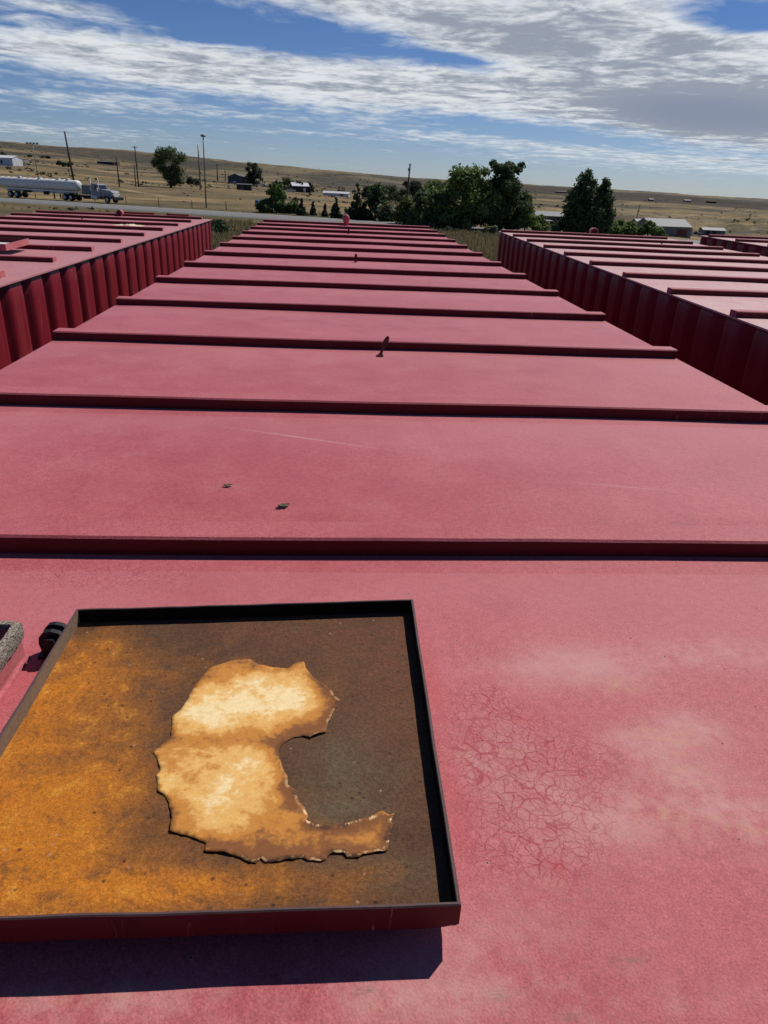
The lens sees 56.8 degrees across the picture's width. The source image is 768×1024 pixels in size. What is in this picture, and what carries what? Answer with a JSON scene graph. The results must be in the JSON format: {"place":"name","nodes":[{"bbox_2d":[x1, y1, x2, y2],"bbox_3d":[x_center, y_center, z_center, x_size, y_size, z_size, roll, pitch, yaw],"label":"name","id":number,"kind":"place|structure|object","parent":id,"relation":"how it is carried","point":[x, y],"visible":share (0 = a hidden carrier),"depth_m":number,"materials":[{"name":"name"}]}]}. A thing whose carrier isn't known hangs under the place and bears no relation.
{"place":"outdoors","nodes":[
{"label":"outdoors","id":0,"kind":"place"},
{"bbox_2d":[0,197,699,243],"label":"road","id":1,"kind":"structure","parent":0,"point":[168,210],"depth_m":105.53,"materials":[{"name":"grey asphalt"}]},
{"bbox_2d":[0,176,123,202],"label":"tanker truck","id":2,"kind":"object","parent":1,"relation":"on","point":[69,189],"visible":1,"depth_m":123.40,"materials":[{"name":"silver metal"}]},
{"bbox_2d":[27,200,692,240],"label":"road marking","id":3,"kind":"object","parent":1,"relation":"on","point":[227,215],"visible":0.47,"depth_m":105.84,"materials":[{"name":"paint"}]},
{"bbox_2d":[0,141,767,240],"bbox_3d":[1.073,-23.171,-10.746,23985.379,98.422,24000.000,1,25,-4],"label":"ground","id":4,"kind":"structure","parent":0,"point":[673,205],"depth_m":626.25,"materials":[{"name":"beige plant"}]},
{"bbox_2d":[0,155,22,165],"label":"building","id":5,"kind":"structure","parent":4,"relation":"on","point":[10,160],"depth_m":395.81,"materials":[{"name":"white paint"}]},
{"bbox_2d":[26,142,38,174],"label":"utility pole","id":6,"kind":"object","parent":4,"relation":"on","point":[33,151],"visible":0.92,"depth_m":214.65,"materials":[{"name":"grey metal"}]},
{"bbox_2d":[56,159,72,166],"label":"shrub","id":7,"kind":"object","parent":4,"relation":"on","point":[60,163],"visible":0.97,"depth_m":539.90,"materials":[{"name":"green plant"}]},
{"bbox_2d":[64,131,73,179],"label":"utility pole","id":8,"kind":"object","parent":4,"relation":"on","point":[72,174],"visible":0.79,"depth_m":253.65,"materials":[{"name":"brown wood"}]},
{"bbox_2d":[0,209,211,369],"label":"storage tank","id":9,"kind":"object","parent":4,"relation":"on","point":[66,269],"visible":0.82,"depth_m":5.63,"materials":[{"name":"metal"}]},
{"bbox_2d":[116,224,143,225],"bbox_3d":[-2.953,-3.311,8.192,0.340,0.022,0.279,1,25,-4],"label":"plastic scrap","id":10,"kind":"object","parent":9,"relation":"on","point":[130,224],"visible":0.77,"depth_m":8.22,"materials":[{"name":"white plastic"}]},
{"bbox_2d":[97,160,115,164],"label":"building","id":11,"kind":"structure","parent":4,"relation":"on","point":[106,162],"depth_m":932.43,"materials":[{"name":"grey"}]},
{"bbox_2d":[116,157,119,186],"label":"utility pole","id":12,"kind":"object","parent":4,"relation":"on","point":[117,172],"visible":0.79,"depth_m":236.12,"materials":[{"name":"brown wood"}]},
{"bbox_2d":[132,146,138,186],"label":"utility pole","id":13,"kind":"object","parent":4,"relation":"on","point":[134,147],"visible":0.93,"depth_m":258.83,"materials":[{"name":"brown wood"}]},
{"bbox_2d":[149,145,187,187],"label":"tree","id":14,"kind":"object","parent":4,"relation":"on","point":[172,174],"visible":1,"depth_m":275.54,"materials":[{"name":"green plant"}]},
{"bbox_2d":[185,176,198,184],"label":"shrub","id":15,"kind":"object","parent":4,"relation":"on","point":[190,180],"visible":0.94,"depth_m":338.30,"materials":[{"name":"green plant"}]},
{"bbox_2d":[197,145,200,188],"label":"utility pole","id":16,"kind":"object","parent":4,"relation":"on","point":[199,167],"visible":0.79,"depth_m":286.38,"materials":[{"name":"grey metal"}]},
{"bbox_2d":[200,134,206,207],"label":"street lamp","id":17,"kind":"object","parent":4,"relation":"on","point":[202,135],"visible":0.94,"depth_m":117.96,"materials":[{"name":"grey metal"}]},
{"bbox_2d":[210,219,228,233],"bbox_3d":[-15.014,-25.630,64.399,1.927,1.823,1.825,-10,28,-25],"label":"shrub","id":18,"kind":"object","parent":4,"relation":"on","point":[219,225],"visible":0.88,"depth_m":63.85,"materials":[{"name":"green plant"}]},
{"bbox_2d":[227,174,249,183],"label":"barn","id":19,"kind":"structure","parent":4,"relation":"on","point":[237,178],"depth_m":498.04,"materials":[{"name":"grey"}]},
{"bbox_2d":[236,183,252,190],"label":"shed","id":20,"kind":"structure","parent":4,"relation":"on","point":[240,186],"depth_m":319.10,"materials":[{"name":"grey"}]},
{"bbox_2d":[244,161,263,184],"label":"tree","id":21,"kind":"object","parent":4,"relation":"on","point":[254,174],"visible":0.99,"depth_m":497.56,"materials":[{"name":"green plant"}]},
{"bbox_2d":[22,212,499,260],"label":"dry grass","id":22,"kind":"structure","parent":4,"relation":"on","point":[478,241],"depth_m":64.88,"materials":[{"name":"plant"}]},
{"bbox_2d":[254,198,272,212],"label":"shrub","id":23,"kind":"object","parent":4,"relation":"on","point":[261,206],"visible":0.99,"depth_m":114.36,"materials":[{"name":"green plant"}]},
{"bbox_2d":[265,183,286,212],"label":"tree","id":24,"kind":"object","parent":4,"relation":"on","point":[277,194],"visible":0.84,"depth_m":114.82,"materials":[{"name":"green plant"}]},
{"bbox_2d":[281,177,293,189],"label":"tree","id":25,"kind":"object","parent":4,"relation":"on","point":[287,181],"visible":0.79,"depth_m":390.26,"materials":[{"name":"green plant"}]},
{"bbox_2d":[278,199,298,213],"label":"shrub","id":26,"kind":"object","parent":4,"relation":"on","point":[291,206],"visible":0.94,"depth_m":115.60,"materials":[{"name":"green plant"}]},
{"bbox_2d":[289,182,309,192],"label":"house","id":27,"kind":"structure","parent":4,"relation":"on","point":[300,187],"depth_m":380.66,"materials":[{"name":"white paint"}]},
{"bbox_2d":[295,198,309,215],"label":"tree","id":28,"kind":"object","parent":4,"relation":"on","point":[300,210],"visible":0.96,"depth_m":112.00,"materials":[{"name":"green plant"}]},
{"bbox_2d":[308,182,314,192],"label":"tree","id":29,"kind":"object","parent":4,"relation":"on","point":[311,187],"visible":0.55,"depth_m":387.28,"materials":[{"name":"green plant"}]},
{"bbox_2d":[309,201,317,215],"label":"tree","id":30,"kind":"object","parent":4,"relation":"on","point":[312,211],"visible":0.95,"depth_m":114.16,"materials":[{"name":"green plant"}]},
{"bbox_2d":[321,203,328,216],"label":"tree","id":31,"kind":"object","parent":4,"relation":"on","point":[324,213],"visible":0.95,"depth_m":111.50,"materials":[{"name":"green plant"}]},
{"bbox_2d":[328,197,343,218],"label":"tree","id":32,"kind":"object","parent":4,"relation":"on","point":[336,213],"visible":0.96,"depth_m":107.97,"materials":[{"name":"green plant"}]},
{"bbox_2d":[322,191,349,196],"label":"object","id":33,"kind":"object","parent":4,"relation":"on","point":[337,193],"visible":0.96,"depth_m":357.57,"materials":[{"name":"white paint"}]},
{"bbox_2d":[342,183,369,219],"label":"tree","id":34,"kind":"object","parent":4,"relation":"on","point":[354,210],"visible":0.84,"depth_m":105.73,"materials":[{"name":"green plant"}]},
{"bbox_2d":[360,185,369,197],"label":"tree","id":35,"kind":"object","parent":4,"relation":"on","point":[364,191],"visible":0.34,"depth_m":363.89,"materials":[{"name":"green plant"}]},
{"bbox_2d":[362,183,393,220],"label":"tree","id":36,"kind":"object","parent":4,"relation":"on","point":[376,192],"visible":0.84,"depth_m":105.44,"materials":[{"name":"green plant"}]},
{"bbox_2d":[0,214,767,1023],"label":"storage tank","id":37,"kind":"object","parent":4,"relation":"on","point":[434,690],"visible":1,"depth_m":0.94,"materials":[{"name":"red metal"}]},
{"bbox_2d":[275,503,288,507],"bbox_3d":[-0.199,-0.013,1.391,0.029,0.006,0.017,-2,25,-11],"label":"dry leaf","id":38,"kind":"object","parent":37,"relation":"on","point":[283,504],"visible":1,"depth_m":1.39,"materials":[{"name":"beige plant"}]},
{"bbox_2d":[0,143,767,238],"bbox_3d":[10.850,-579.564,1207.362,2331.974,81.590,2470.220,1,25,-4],"label":"sagebrush","id":39,"kind":"object","parent":4,"relation":"on","point":[120,180],"visible":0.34,"depth_m":343.58,"materials":[{"name":"green plant"}]},
{"bbox_2d":[374,203,395,221],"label":"shrub","id":40,"kind":"object","parent":4,"relation":"on","point":[382,212],"visible":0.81,"depth_m":104.00,"materials":[{"name":"green plant"}]},
{"bbox_2d":[381,184,397,202],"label":"tree","id":41,"kind":"object","parent":4,"relation":"on","point":[390,193],"visible":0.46,"depth_m":322.20,"materials":[{"name":"green plant"}]},
{"bbox_2d":[392,188,411,203],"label":"tree","id":42,"kind":"object","parent":4,"relation":"on","point":[401,192],"visible":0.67,"depth_m":302.42,"materials":[{"name":"green plant"}]},
{"bbox_2d":[391,195,415,223],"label":"tree","id":43,"kind":"object","parent":4,"relation":"on","point":[401,208],"visible":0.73,"depth_m":98.55,"materials":[{"name":"green plant"}]},
{"bbox_2d":[406,164,410,197],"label":"utility pole","id":44,"kind":"object","parent":4,"relation":"on","point":[408,180],"visible":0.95,"depth_m":259.47,"materials":[{"name":"brown wood"}]},
{"bbox_2d":[405,207,420,225],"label":"shrub","id":45,"kind":"object","parent":4,"relation":"on","point":[414,211],"visible":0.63,"depth_m":96.98,"materials":[{"name":"green plant"}]},
{"bbox_2d":[405,180,423,197],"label":"tree","id":46,"kind":"object","parent":4,"relation":"on","point":[415,186],"visible":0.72,"depth_m":443.11,"materials":[{"name":"green plant"}]},
{"bbox_2d":[405,191,429,224],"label":"tree","id":47,"kind":"object","parent":4,"relation":"on","point":[418,205],"visible":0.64,"depth_m":96.29,"materials":[{"name":"green plant"}]},
{"bbox_2d":[418,179,441,192],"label":"tree","id":48,"kind":"object","parent":4,"relation":"on","point":[429,184],"visible":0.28,"depth_m":420.55,"materials":[{"name":"green plant"}]},
{"bbox_2d":[420,191,451,228],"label":"tree","id":49,"kind":"object","parent":4,"relation":"on","point":[428,215],"visible":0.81,"depth_m":91.72,"materials":[{"name":"green plant"}]},
{"bbox_2d":[443,226,451,231],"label":"shrub","id":50,"kind":"object","parent":4,"relation":"on","point":[448,228],"visible":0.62,"depth_m":85.72,"materials":[{"name":"green plant"}]},
{"bbox_2d":[439,180,461,206],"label":"tree","id":51,"kind":"object","parent":4,"relation":"on","point":[443,184],"visible":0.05,"depth_m":213.06,"materials":[{"name":"green plant"}]},
{"bbox_2d":[421,162,504,230],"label":"tree","id":52,"kind":"object","parent":4,"relation":"on","point":[474,208],"visible":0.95,"depth_m":91.17,"materials":[{"name":"green plant"}]},
{"bbox_2d":[474,225,498,234],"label":"shrub","id":53,"kind":"object","parent":4,"relation":"on","point":[491,229],"visible":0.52,"depth_m":83.32,"materials":[{"name":"green plant"}]},
{"bbox_2d":[482,158,534,229],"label":"tree","id":54,"kind":"object","parent":4,"relation":"on","point":[508,185],"visible":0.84,"depth_m":92.60,"materials":[{"name":"green plant"}]},
{"bbox_2d":[510,206,539,229],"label":"tree","id":55,"kind":"object","parent":4,"relation":"on","point":[527,221],"visible":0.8,"depth_m":94.91,"materials":[{"name":"green plant"}]},
{"bbox_2d":[530,214,549,230],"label":"tree","id":56,"kind":"object","parent":4,"relation":"on","point":[543,225],"visible":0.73,"depth_m":96.59,"materials":[{"name":"green plant"}]},
{"bbox_2d":[535,211,563,222],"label":"shed","id":57,"kind":"structure","parent":4,"relation":"on","point":[553,216],"depth_m":177.50,"materials":[{"name":"grey metal"}]},
{"bbox_2d":[548,215,576,232],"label":"shrub","id":58,"kind":"object","parent":4,"relation":"on","point":[558,226],"visible":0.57,"depth_m":92.25,"materials":[{"name":"green plant"}]},
{"bbox_2d":[560,168,606,232],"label":"tree","id":59,"kind":"object","parent":4,"relation":"on","point":[579,209],"visible":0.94,"depth_m":90.00,"materials":[{"name":"green plant"}]},
{"bbox_2d":[591,177,616,233],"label":"tree","id":60,"kind":"object","parent":4,"relation":"on","point":[605,192],"visible":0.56,"depth_m":90.82,"materials":[{"name":"green plant"}]},
{"bbox_2d":[606,221,618,234],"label":"shrub","id":61,"kind":"object","parent":4,"relation":"on","point":[614,229],"visible":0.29,"depth_m":95.73,"materials":[{"name":"green plant"}]},
{"bbox_2d":[614,218,638,234],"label":"shrub","id":62,"kind":"object","parent":4,"relation":"on","point":[628,228],"visible":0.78,"depth_m":96.03,"materials":[{"name":"green plant"}]},
{"bbox_2d":[497,228,767,404],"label":"storage tank","id":63,"kind":"object","parent":4,"relation":"on","point":[702,308],"visible":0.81,"depth_m":5.12,"materials":[{"name":"metal"}]},
{"bbox_2d":[636,220,664,235],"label":"shrub","id":64,"kind":"object","parent":4,"relation":"on","point":[650,227],"visible":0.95,"depth_m":95.22,"materials":[{"name":"green plant"}]},
{"bbox_2d":[655,229,668,236],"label":"shrub","id":65,"kind":"object","parent":4,"relation":"on","point":[662,232],"visible":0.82,"depth_m":95.07,"materials":[{"name":"green plant"}]},
{"bbox_2d":[636,217,692,237],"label":"barn","id":66,"kind":"structure","parent":4,"relation":"on","point":[678,227],"depth_m":266.53,"materials":[{"name":"metal"}]},
{"bbox_2d":[664,228,671,236],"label":"door","id":67,"kind":"structure","parent":66,"relation":"in","point":[668,230],"depth_m":265.15,"materials":[{"name":"metal"}]},
{"bbox_2d":[676,229,687,236],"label":"door","id":68,"kind":"structure","parent":66,"relation":"in","point":[680,232],"depth_m":266.51,"materials":[{"name":"metal"}]},
{"bbox_2d":[698,227,725,235],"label":"shed","id":69,"kind":"structure","parent":4,"relation":"on","point":[706,231],"depth_m":344.21,"materials":[{"name":"metal"}]},
{"bbox_2d":[699,231,767,256],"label":"storage tank","id":70,"kind":"object","parent":4,"relation":"on","point":[751,244],"visible":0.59,"depth_m":9.40,"materials":[{"name":"metal"}]},
{"bbox_2d":[0,0,767,198],"label":"sky","id":71,"kind":"structure","parent":0,"point":[668,96],"materials":[{"name":"blue"}]}
]}

